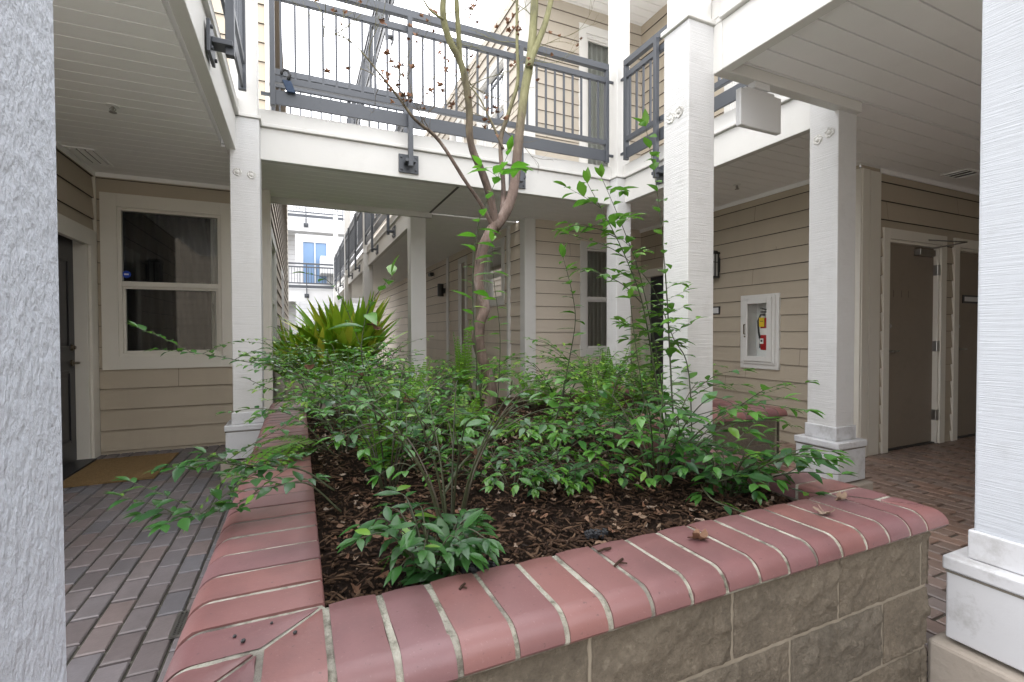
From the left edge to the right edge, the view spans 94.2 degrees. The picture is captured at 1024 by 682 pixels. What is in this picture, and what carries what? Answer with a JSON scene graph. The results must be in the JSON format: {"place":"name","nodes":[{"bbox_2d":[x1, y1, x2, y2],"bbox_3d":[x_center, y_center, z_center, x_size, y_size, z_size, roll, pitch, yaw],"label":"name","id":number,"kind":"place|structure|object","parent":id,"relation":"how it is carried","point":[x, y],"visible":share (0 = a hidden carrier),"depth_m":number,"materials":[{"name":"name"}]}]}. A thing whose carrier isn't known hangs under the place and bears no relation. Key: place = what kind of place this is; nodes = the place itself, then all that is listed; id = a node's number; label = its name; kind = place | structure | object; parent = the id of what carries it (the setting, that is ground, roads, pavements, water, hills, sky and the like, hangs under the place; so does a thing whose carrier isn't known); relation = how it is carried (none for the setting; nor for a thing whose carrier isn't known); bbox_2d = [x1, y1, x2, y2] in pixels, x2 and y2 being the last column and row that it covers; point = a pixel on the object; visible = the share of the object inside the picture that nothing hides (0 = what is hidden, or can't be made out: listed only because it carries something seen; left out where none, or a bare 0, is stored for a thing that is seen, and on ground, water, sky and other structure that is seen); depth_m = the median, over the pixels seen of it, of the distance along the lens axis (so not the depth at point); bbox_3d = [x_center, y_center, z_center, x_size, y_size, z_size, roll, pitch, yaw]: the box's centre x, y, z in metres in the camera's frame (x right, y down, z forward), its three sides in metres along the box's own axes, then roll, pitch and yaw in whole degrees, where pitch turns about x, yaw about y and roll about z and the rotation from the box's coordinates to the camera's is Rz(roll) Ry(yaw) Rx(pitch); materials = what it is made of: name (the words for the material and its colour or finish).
{"place":"outdoors","nodes":[
{"label":"outdoors","id":0,"kind":"place"},
{"bbox_2d":[288,205,362,331],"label":"apartment building","id":1,"kind":"structure","parent":0,"point":[318,249],"depth_m":28.50,"materials":[{"name":"white paint"}]},
{"bbox_2d":[299,238,329,285],"bbox_3d":[-11.846,-4.662,28.591,1.700,2.900,0.090,-1,1,-24],"label":"window","id":2,"kind":"structure","parent":1,"relation":"in","point":[309,252],"depth_m":28.55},
{"bbox_2d":[282,0,518,221],"label":"sky","id":3,"kind":"structure","parent":0,"point":[486,18],"materials":[{"name":"white"}]},
{"bbox_2d":[63,364,975,681],"bbox_3d":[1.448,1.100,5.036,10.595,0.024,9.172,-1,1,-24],"label":"brick pavement","id":4,"kind":"structure","parent":0,"point":[939,478],"depth_m":2.65,"materials":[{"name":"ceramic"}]},
{"bbox_2d":[0,0,66,681],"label":"column","id":5,"kind":"structure","parent":4,"relation":"on","point":[32,615],"depth_m":0.56,"materials":[{"name":"white paint"}]},
{"bbox_2d":[63,452,178,487],"bbox_3d":[-3.392,1.112,4.153,0.657,0.015,0.900,-1,1,-23],"label":"doormat","id":6,"kind":"object","parent":4,"relation":"on","point":[102,471],"visible":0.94,"depth_m":4.09,"materials":[{"name":"brown fabric"}]},
{"bbox_2d":[56,0,288,480],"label":"apartment building","id":7,"kind":"structure","parent":4,"relation":"on","point":[153,255],"depth_m":4.85,"materials":[{"name":"beige"}]},
{"bbox_2d":[57,212,100,480],"bbox_3d":[-3.807,0.041,4.000,0.190,2.170,1.295,-1,1,-24],"label":"door","id":8,"kind":"structure","parent":7,"relation":"in","point":[77,247],"depth_m":4.39,"materials":[{"name":"beige paint"}]},
{"bbox_2d":[53,0,266,189],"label":"walkway deck","id":9,"kind":"structure","parent":7,"relation":"attached to","point":[157,77],"depth_m":3.05,"materials":[{"name":"paint"}]},
{"bbox_2d":[63,145,112,166],"bbox_3d":[-3.702,-1.613,4.164,0.210,0.018,0.440,-1,1,-24],"label":"soffit vent","id":10,"kind":"object","parent":9,"relation":"attached to","point":[89,156],"visible":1,"depth_m":4.13,"materials":[{"name":"metal"}]},
{"bbox_2d":[206,0,245,91],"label":"railing","id":11,"kind":"object","parent":9,"relation":"attached to","point":[232,45],"visible":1,"depth_m":2.72,"materials":[{"name":"metal"}]},
{"bbox_2d":[99,192,231,369],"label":"window","id":12,"kind":"structure","parent":7,"relation":"in","point":[158,273],"depth_m":4.93,"materials":[{"name":"beige paint"}]},
{"bbox_2d":[206,221,276,363],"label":"window","id":13,"kind":"structure","parent":7,"relation":"in","point":[273,244],"depth_m":6.67,"materials":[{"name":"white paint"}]},
{"bbox_2d":[281,267,284,333],"bbox_3d":[-4.704,-0.578,9.685,0.082,1.700,1.400,-1,1,-24],"label":"window","id":14,"kind":"structure","parent":7,"relation":"in","point":[282,275],"depth_m":10.18,"materials":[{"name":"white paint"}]},
{"bbox_2d":[168,610,189,639],"bbox_3d":[-1.324,1.154,1.953,0.110,0.010,0.190,-1,1,-24],"label":"drain grate","id":15,"kind":"object","parent":4,"relation":"on","point":[178,624],"visible":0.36,"depth_m":1.93,"materials":[{"name":"metal"}]},
{"bbox_2d":[220,0,265,481],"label":"column","id":16,"kind":"structure","parent":4,"relation":"on","point":[246,238],"depth_m":3.91,"materials":[{"name":"white paint"}]},
{"bbox_2d":[288,216,295,333],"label":"apartment building","id":17,"kind":"structure","parent":4,"relation":"on","point":[291,258],"depth_m":22.18,"materials":[{"name":"white paint"}]},
{"bbox_2d":[333,215,338,308],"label":"column","id":18,"kind":"structure","parent":4,"relation":"on","point":[335,240],"depth_m":19.50,"materials":[{"name":"white paint"}]},
{"bbox_2d":[285,364,398,408],"bbox_3d":[-2.745,0.754,7.414,1.350,0.630,3.250,-1,1,-24],"label":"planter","id":19,"kind":"object","parent":4,"relation":"on","point":[310,386],"visible":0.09,"depth_m":5.80,"materials":[{"name":"green"}]},
{"bbox_2d":[273,316,353,376],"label":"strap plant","id":20,"kind":"object","parent":19,"relation":"on","point":[283,338],"visible":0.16,"depth_m":5.89,"materials":[{"name":"green plant"}]},
{"bbox_2d":[275,320,385,378],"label":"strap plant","id":21,"kind":"object","parent":19,"relation":"on","point":[323,333],"visible":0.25,"depth_m":5.80,"materials":[{"name":"green plant"}]},
{"bbox_2d":[275,291,407,376],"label":"strap plant","id":22,"kind":"object","parent":19,"relation":"on","point":[334,316],"visible":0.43,"depth_m":6.15,"materials":[{"name":"green plant"}]},
{"bbox_2d":[371,340,406,375],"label":"shrub","id":23,"kind":"object","parent":19,"relation":"on","point":[375,352],"visible":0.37,"depth_m":6.41,"materials":[{"name":"green plant"}]},
{"bbox_2d":[344,210,351,305],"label":"column","id":24,"kind":"structure","parent":4,"relation":"on","point":[347,287],"depth_m":14.87,"materials":[{"name":"white paint"}]},
{"bbox_2d":[362,120,372,363],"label":"column","id":25,"kind":"structure","parent":4,"relation":"on","point":[367,279],"depth_m":10.59,"materials":[{"name":"white paint"}]},
{"bbox_2d":[346,63,363,124],"bbox_3d":[-4.277,-5.612,12.727,0.125,1.520,4.540,-1,1,-24],"label":"railing","id":26,"kind":"object","parent":25,"relation":"attached to","point":[354,120],"visible":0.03,"depth_m":11.46,"materials":[{"name":"metal"}]},
{"bbox_2d":[363,0,394,88],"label":"railing","id":27,"kind":"object","parent":25,"relation":"attached to","point":[368,76],"visible":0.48,"depth_m":9.16,"materials":[{"name":"metal"}]},
{"bbox_2d":[405,217,429,395],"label":"column","id":28,"kind":"structure","parent":4,"relation":"on","point":[416,240],"depth_m":6.21,"materials":[{"name":"white paint"}]},
{"bbox_2d":[373,0,641,398],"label":"apartment building","id":29,"kind":"structure","parent":4,"relation":"on","point":[533,301],"depth_m":6.94,"materials":[{"name":"beige"}]},
{"bbox_2d":[288,217,357,237],"bbox_3d":[-9.225,-5.109,21.642,5.400,0.560,1.600,-1,1,-24],"label":"footbridge","id":30,"kind":"object","parent":29,"relation":"attached to","point":[316,227],"visible":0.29,"depth_m":21.08,"materials":[{"name":"white paint"}]},
{"bbox_2d":[288,206,343,226],"bbox_3d":[-9.325,-5.745,20.629,3.940,1.520,0.125,-1,1,-24],"label":"railing","id":31,"kind":"object","parent":30,"relation":"attached to","point":[305,215],"visible":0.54,"depth_m":20.86,"materials":[{"name":"metal"}]},
{"bbox_2d":[289,288,361,302],"bbox_3d":[-9.216,-2.020,21.700,5.400,0.560,1.600,-1,1,-24],"label":"footbridge","id":32,"kind":"object","parent":29,"relation":"attached to","point":[297,295],"visible":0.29,"depth_m":21.02,"materials":[{"name":"white paint"}]},
{"bbox_2d":[288,262,343,297],"bbox_3d":[-9.317,-2.656,20.687,3.940,1.520,0.125,-1,1,-24],"label":"railing","id":33,"kind":"object","parent":32,"relation":"attached to","point":[306,286],"visible":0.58,"depth_m":20.86,"materials":[{"name":"metal"}]},
{"bbox_2d":[336,213,516,297],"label":"walkway deck","id":34,"kind":"structure","parent":29,"relation":"attached to","point":[443,241],"depth_m":8.68,"materials":[{"name":"paint"}]},
{"bbox_2d":[334,238,344,292],"bbox_3d":[-6.276,-2.600,17.254,0.125,1.520,4.940,-1,1,-24],"label":"railing","id":35,"kind":"object","parent":34,"relation":"attached to","point":[339,264],"visible":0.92,"depth_m":16.39,"materials":[{"name":"metal"}]},
{"bbox_2d":[345,212,362,278],"bbox_3d":[-4.269,-2.522,12.785,0.125,1.520,4.540,-1,1,-24],"label":"railing","id":36,"kind":"object","parent":34,"relation":"attached to","point":[354,231],"visible":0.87,"depth_m":12.18,"materials":[{"name":"metal"}]},
{"bbox_2d":[364,113,407,254],"bbox_3d":[-2.323,-2.447,8.453,0.125,1.520,4.640,-1,1,-24],"label":"railing","id":37,"kind":"object","parent":34,"relation":"attached to","point":[370,220],"visible":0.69,"depth_m":9.23,"materials":[{"name":"metal"}]},
{"bbox_2d":[449,110,463,142],"bbox_3d":[-1.045,-3.130,9.256,0.082,2.300,0.900,-1,1,-24],"label":"window","id":38,"kind":"structure","parent":29,"relation":"in","point":[453,138],"depth_m":9.20,"materials":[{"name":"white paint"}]},
{"bbox_2d":[458,255,467,392],"bbox_3d":[-0.902,-0.275,8.986,0.080,2.600,0.500,-1,1,-24],"label":"door","id":39,"kind":"structure","parent":29,"relation":"in","point":[462,271],"depth_m":9.04,"materials":[{"name":"beige metal"}]},
{"bbox_2d":[476,46,507,149],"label":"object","id":40,"kind":"structure","parent":29,"relation":"in","point":[502,62],"depth_m":7.54,"materials":[{"name":"white paint"}]},
{"bbox_2d":[483,237,504,306],"bbox_3d":[-0.269,-1.061,7.579,0.082,1.020,0.900,-1,1,-24],"label":"window","id":41,"kind":"structure","parent":29,"relation":"in","point":[498,260],"depth_m":7.54,"materials":[{"name":"white glass"}]},
{"bbox_2d":[580,241,606,356],"bbox_3d":[1.344,-0.611,7.100,0.860,1.670,0.174,-1,1,-24],"label":"window","id":42,"kind":"structure","parent":29,"relation":"in","point":[593,292],"depth_m":7.08,"materials":[{"name":"grey glass"}]},
{"bbox_2d":[579,22,607,166],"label":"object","id":43,"kind":"structure","parent":29,"relation":"in","point":[593,45],"depth_m":7.01,"materials":[{"name":"white paint"}]},
{"bbox_2d":[562,0,666,25],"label":"ceiling","id":44,"kind":"structure","parent":29,"relation":"attached to","point":[642,12],"depth_m":6.81,"materials":[{"name":"paint"}]},
{"bbox_2d":[163,384,948,681],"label":"planter","id":45,"kind":"object","parent":4,"relation":"on","point":[799,588],"visible":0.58,"depth_m":1.17,"materials":[{"name":"red brick"}]},
{"bbox_2d":[183,435,326,532],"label":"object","id":46,"kind":"object","parent":45,"relation":"on","point":[298,448],"visible":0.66,"depth_m":2.18,"materials":[{"name":"green plant"}]},
{"bbox_2d":[306,393,792,607],"bbox_3d":[0.324,0.599,3.138,3.250,0.048,3.440,-1,1,-24],"label":"mulch bed","id":47,"kind":"object","parent":45,"relation":"in","point":[504,507],"visible":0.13,"depth_m":1.83,"materials":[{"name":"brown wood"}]},
{"bbox_2d":[104,320,508,536],"bbox_3d":[-0.715,0.284,1.978,1.453,0.746,1.081,-1,1,-35],"label":"shrub","id":48,"kind":"object","parent":47,"relation":"on","point":[183,523],"visible":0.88,"depth_m":1.76,"materials":[{"name":"green plant"}]},
{"bbox_2d":[239,337,374,414],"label":"shrub","id":49,"kind":"object","parent":47,"relation":"on","point":[292,369],"visible":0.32,"depth_m":3.71,"materials":[{"name":"green plant"}]},
{"bbox_2d":[236,326,433,425],"bbox_3d":[-1.206,0.256,3.403,1.114,0.717,1.184,0,1,13],"label":"shrub","id":50,"kind":"object","parent":47,"relation":"on","point":[312,353],"visible":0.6,"depth_m":3.33,"materials":[{"name":"green plant"}]},
{"bbox_2d":[244,349,434,454],"bbox_3d":[-0.957,0.346,2.590,1.002,0.576,0.896,0,1,25],"label":"shrub","id":51,"kind":"object","parent":47,"relation":"on","point":[308,403],"visible":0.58,"depth_m":2.55,"materials":[{"name":"green plant"}]},
{"bbox_2d":[357,397,412,476],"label":"fern","id":52,"kind":"object","parent":47,"relation":"on","point":[387,463],"visible":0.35,"depth_m":2.20,"materials":[{"name":"green plant"}]},
{"bbox_2d":[293,255,503,472],"bbox_3d":[-0.541,0.217,2.372,0.912,1.253,0.731,0,1,16],"label":"shrub","id":53,"kind":"object","parent":47,"relation":"on","point":[391,270],"visible":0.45,"depth_m":2.21,"materials":[{"name":"green plant"}]},
{"bbox_2d":[374,358,435,426],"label":"fern","id":54,"kind":"object","parent":47,"relation":"on","point":[420,378],"visible":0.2,"depth_m":3.31,"materials":[{"name":"green plant"}]},
{"bbox_2d":[359,356,471,402],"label":"shrub","id":55,"kind":"object","parent":47,"relation":"on","point":[431,374],"visible":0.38,"depth_m":4.16,"materials":[{"name":"green plant"}]},
{"bbox_2d":[350,375,487,445],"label":"shrub","id":56,"kind":"object","parent":47,"relation":"on","point":[434,406],"visible":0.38,"depth_m":2.66,"materials":[{"name":"green plant"}]},
{"bbox_2d":[336,485,505,585],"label":"shrub","id":57,"kind":"object","parent":47,"relation":"on","point":[464,541],"visible":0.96,"depth_m":1.19,"materials":[{"name":"green plant"}]},
{"bbox_2d":[281,375,569,527],"bbox_3d":[-0.153,0.368,1.529,0.782,0.544,0.870,0,1,31],"label":"shrub","id":58,"kind":"object","parent":47,"relation":"on","point":[484,440],"visible":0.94,"depth_m":1.46,"materials":[{"name":"green plant"}]},
{"bbox_2d":[296,0,599,407],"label":"tree","id":59,"kind":"object","parent":47,"relation":"on","point":[496,220],"visible":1,"depth_m":4.01,"materials":[{"name":"brown plant"}]},
{"bbox_2d":[412,401,497,432],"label":"shrub","id":60,"kind":"object","parent":47,"relation":"on","point":[456,424],"visible":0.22,"depth_m":3.10,"materials":[{"name":"green plant"}]},
{"bbox_2d":[453,320,471,404],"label":"fern","id":61,"kind":"object","parent":47,"relation":"on","point":[466,362],"visible":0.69,"depth_m":4.11,"materials":[{"name":"green plant"}]},
{"bbox_2d":[423,385,505,430],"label":"fern","id":62,"kind":"object","parent":47,"relation":"on","point":[474,402],"visible":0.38,"depth_m":3.08,"materials":[{"name":"green plant"}]},
{"bbox_2d":[417,351,532,400],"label":"shrub","id":63,"kind":"object","parent":47,"relation":"on","point":[475,368],"visible":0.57,"depth_m":4.32,"materials":[{"name":"green plant"}]},
{"bbox_2d":[460,561,495,573],"bbox_3d":[-0.089,0.613,1.280,0.100,0.021,0.060,-1,1,-24],"label":"charcoal grit","id":64,"kind":"object","parent":47,"relation":"on","point":[473,569],"visible":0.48,"depth_m":1.27,"materials":[{"name":"black stone"}]},
{"bbox_2d":[451,135,532,445],"bbox_3d":[-0.142,-0.221,2.815,0.562,1.897,0.439,-1,1,-44],"label":"shrub","id":65,"kind":"object","parent":47,"relation":"on","point":[517,166],"visible":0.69,"depth_m":2.73,"materials":[{"name":"green plant"}]},
{"bbox_2d":[421,435,587,499],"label":"shrub","id":66,"kind":"object","parent":47,"relation":"on","point":[534,492],"visible":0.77,"depth_m":1.89,"materials":[{"name":"green plant"}]},
{"bbox_2d":[442,407,607,494],"bbox_3d":[0.105,0.437,2.165,0.148,0.217,1.207,1,1,42],"label":"bare cane","id":67,"kind":"object","parent":47,"relation":"on","point":[463,462],"visible":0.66,"depth_m":2.05,"materials":[{"name":"brown plant"}]},
{"bbox_2d":[496,418,575,442],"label":"shrub","id":68,"kind":"object","parent":47,"relation":"on","point":[528,427],"visible":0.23,"depth_m":2.94,"materials":[{"name":"green plant"}]},
{"bbox_2d":[504,371,568,409],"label":"fern","id":69,"kind":"object","parent":47,"relation":"on","point":[535,392],"visible":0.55,"depth_m":3.96,"materials":[{"name":"green plant"}]},
{"bbox_2d":[506,242,613,454],"bbox_3d":[0.259,0.074,2.620,0.481,1.227,0.604,1,1,38],"label":"shrub","id":70,"kind":"object","parent":47,"relation":"on","point":[562,251],"visible":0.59,"depth_m":2.60,"materials":[{"name":"green plant"}]},
{"bbox_2d":[482,442,642,495],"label":"shrub","id":71,"kind":"object","parent":47,"relation":"on","point":[577,474],"visible":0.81,"depth_m":1.90,"materials":[{"name":"green plant"}]},
{"bbox_2d":[510,357,622,417],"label":"shrub","id":72,"kind":"object","parent":47,"relation":"on","point":[568,378],"visible":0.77,"depth_m":3.58,"materials":[{"name":"green plant"}]},
{"bbox_2d":[523,337,662,404],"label":"shrub","id":73,"kind":"object","parent":47,"relation":"on","point":[633,352],"visible":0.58,"depth_m":4.06,"materials":[{"name":"green plant"}]},
{"bbox_2d":[538,389,647,439],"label":"shrub","id":74,"kind":"object","parent":47,"relation":"on","point":[571,413],"visible":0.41,"depth_m":2.91,"materials":[{"name":"green plant"}]},
{"bbox_2d":[584,528,607,538],"bbox_3d":[0.265,0.605,1.498,0.084,0.022,0.054,-1,1,-24],"label":"rock","id":75,"kind":"object","parent":47,"relation":"on","point":[591,533],"visible":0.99,"depth_m":1.49,"materials":[{"name":"grey stone"}]},
{"bbox_2d":[573,359,631,417],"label":"fern","id":76,"kind":"object","parent":47,"relation":"on","point":[587,385],"visible":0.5,"depth_m":3.51,"materials":[{"name":"green plant"}]},
{"bbox_2d":[587,342,634,402],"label":"fern","id":77,"kind":"object","parent":47,"relation":"on","point":[608,352],"visible":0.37,"depth_m":4.23,"materials":[{"name":"green plant"}]},
{"bbox_2d":[544,400,686,459],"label":"shrub","id":78,"kind":"object","parent":47,"relation":"on","point":[604,422],"visible":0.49,"depth_m":2.44,"materials":[{"name":"green plant"}]},
{"bbox_2d":[616,361,658,400],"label":"fern","id":79,"kind":"object","parent":47,"relation":"on","point":[639,385],"visible":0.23,"depth_m":4.46,"materials":[{"name":"green plant"}]},
{"bbox_2d":[606,359,726,405],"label":"shrub","id":80,"kind":"object","parent":47,"relation":"on","point":[648,381],"visible":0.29,"depth_m":3.92,"materials":[{"name":"green plant"}]},
{"bbox_2d":[512,109,824,490],"bbox_3d":[0.779,-0.082,2.244,1.106,2.059,1.606,0,1,29],"label":"shrub","id":81,"kind":"object","parent":47,"relation":"on","point":[659,410],"visible":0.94,"depth_m":2.21,"materials":[{"name":"green plant"}]},
{"bbox_2d":[644,428,856,514],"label":"shrub","id":82,"kind":"object","parent":47,"relation":"on","point":[751,471],"visible":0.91,"depth_m":1.76,"materials":[{"name":"green plant"}]},
{"bbox_2d":[687,526,707,539],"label":"dry leaf","id":83,"kind":"object","parent":45,"relation":"on","point":[697,534],"visible":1,"depth_m":1.33,"materials":[{"name":"orange plant"}]},
{"bbox_2d":[607,0,630,383],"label":"column","id":84,"kind":"structure","parent":4,"relation":"on","point":[618,32],"depth_m":5.48,"materials":[{"name":"white paint"}]},
{"bbox_2d":[258,108,663,229],"bbox_3d":[-0.158,-1.813,5.812,5.110,0.430,1.586,-1,1,-24],"label":"footbridge","id":85,"kind":"object","parent":84,"relation":"on","point":[308,161],"visible":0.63,"depth_m":4.95,"materials":[{"name":"paint"}]},
{"bbox_2d":[269,68,406,132],"bbox_3d":[-2.082,-2.416,5.846,1.700,1.485,0.103,-1,1,-24],"label":"railing","id":86,"kind":"object","parent":85,"relation":"attached to","point":[331,82],"visible":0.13,"depth_m":5.79,"materials":[{"name":"metal"}]},
{"bbox_2d":[261,0,613,188],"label":"railing","id":87,"kind":"object","parent":85,"relation":"attached to","point":[409,163],"visible":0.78,"depth_m":4.59,"materials":[{"name":"metal"}]},
{"bbox_2d":[280,68,295,93],"bbox_3d":[-1.921,-2.232,4.076,0.121,0.196,0.024,-1,1,-24],"label":"hanging strap","id":88,"kind":"object","parent":87,"relation":"hanging from","point":[288,85],"visible":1,"depth_m":4.07,"materials":[{"name":"blue fabric"}]},
{"bbox_2d":[661,0,715,446],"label":"column","id":89,"kind":"structure","parent":4,"relation":"on","point":[687,35],"depth_m":2.75,"materials":[{"name":"white paint"}]},
{"bbox_2d":[640,0,979,456],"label":"apartment building","id":90,"kind":"structure","parent":4,"relation":"on","point":[916,302],"depth_m":5.04,"materials":[{"name":"beige"}]},
{"bbox_2d":[640,267,663,387],"bbox_3d":[2.219,-0.005,6.900,0.140,2.120,0.910,-1,1,-24],"label":"door","id":91,"kind":"structure","parent":90,"relation":"in","point":[651,274],"depth_m":7.14,"materials":[{"name":"black paint"}]},
{"bbox_2d":[713,250,719,278],"bbox_3d":[2.489,-0.953,5.936,0.172,0.338,0.150,-1,1,-24],"label":"wall lamp","id":92,"kind":"object","parent":90,"relation":"attached to","point":[716,264],"visible":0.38,"depth_m":5.89,"materials":[{"name":"black metal"}]},
{"bbox_2d":[740,293,780,369],"bbox_3d":[2.864,-0.107,5.431,0.244,0.845,0.495,-1,1,-24],"label":"extinguisher cabinet","id":93,"kind":"object","parent":90,"relation":"attached to","point":[753,354],"visible":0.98,"depth_m":5.42,"materials":[{"name":"white paint"}]},
{"bbox_2d":[757,308,766,349],"bbox_3d":[2.890,-0.138,5.421,0.147,0.478,0.134,0,1,10],"label":"fire extinguisher","id":94,"kind":"object","parent":93,"relation":"in","point":[761,323],"visible":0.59,"depth_m":5.39,"materials":[{"name":"red metal"}]},
{"bbox_2d":[624,0,982,207],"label":"walkway deck","id":95,"kind":"structure","parent":90,"relation":"attached to","point":[901,79],"depth_m":2.96,"materials":[{"name":"paint"}]},
{"bbox_2d":[620,24,747,184],"bbox_3d":[1.695,-2.383,4.425,0.125,1.520,2.220,-1,1,-24],"label":"railing","id":96,"kind":"object","parent":95,"relation":"attached to","point":[725,98],"visible":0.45,"depth_m":4.98,"materials":[{"name":"metal"}]},
{"bbox_2d":[736,81,780,135],"bbox_3d":[1.491,-1.410,2.871,0.350,0.274,0.052,-1,1,-24],"label":"exit sign","id":97,"kind":"object","parent":95,"relation":"hanging from","point":[758,107],"visible":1,"depth_m":2.85,"materials":[{"name":"white plastic"}]},
{"bbox_2d":[940,168,979,179],"bbox_3d":[4.449,-1.645,4.699,0.300,0.018,0.220,-1,1,-24],"label":"soffit vent","id":98,"kind":"object","parent":95,"relation":"attached to","point":[963,173],"visible":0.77,"depth_m":4.69,"materials":[{"name":"metal"}]},
{"bbox_2d":[879,227,966,453],"bbox_3d":[4.107,-0.005,4.812,1.125,2.192,0.326,-1,1,-24],"label":"door","id":99,"kind":"structure","parent":90,"relation":"in","point":[914,264],"depth_m":4.89,"materials":[{"name":"beige metal"}]},
{"bbox_2d":[950,238,978,440],"bbox_3d":[5.247,-0.020,5.418,1.130,2.192,0.155,-1,1,-24],"label":"door","id":100,"kind":"structure","parent":90,"relation":"in","point":[964,317],"depth_m":5.32,"materials":[{"name":"beige metal"}]},
{"bbox_2d":[794,104,872,490],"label":"column","id":101,"kind":"structure","parent":4,"relation":"on","point":[832,228],"depth_m":3.27,"materials":[{"name":"white paint"}]},
{"bbox_2d":[928,0,1023,681],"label":"column","id":102,"kind":"structure","parent":4,"relation":"on","point":[980,638],"depth_m":1.50,"materials":[{"name":"white paint"}]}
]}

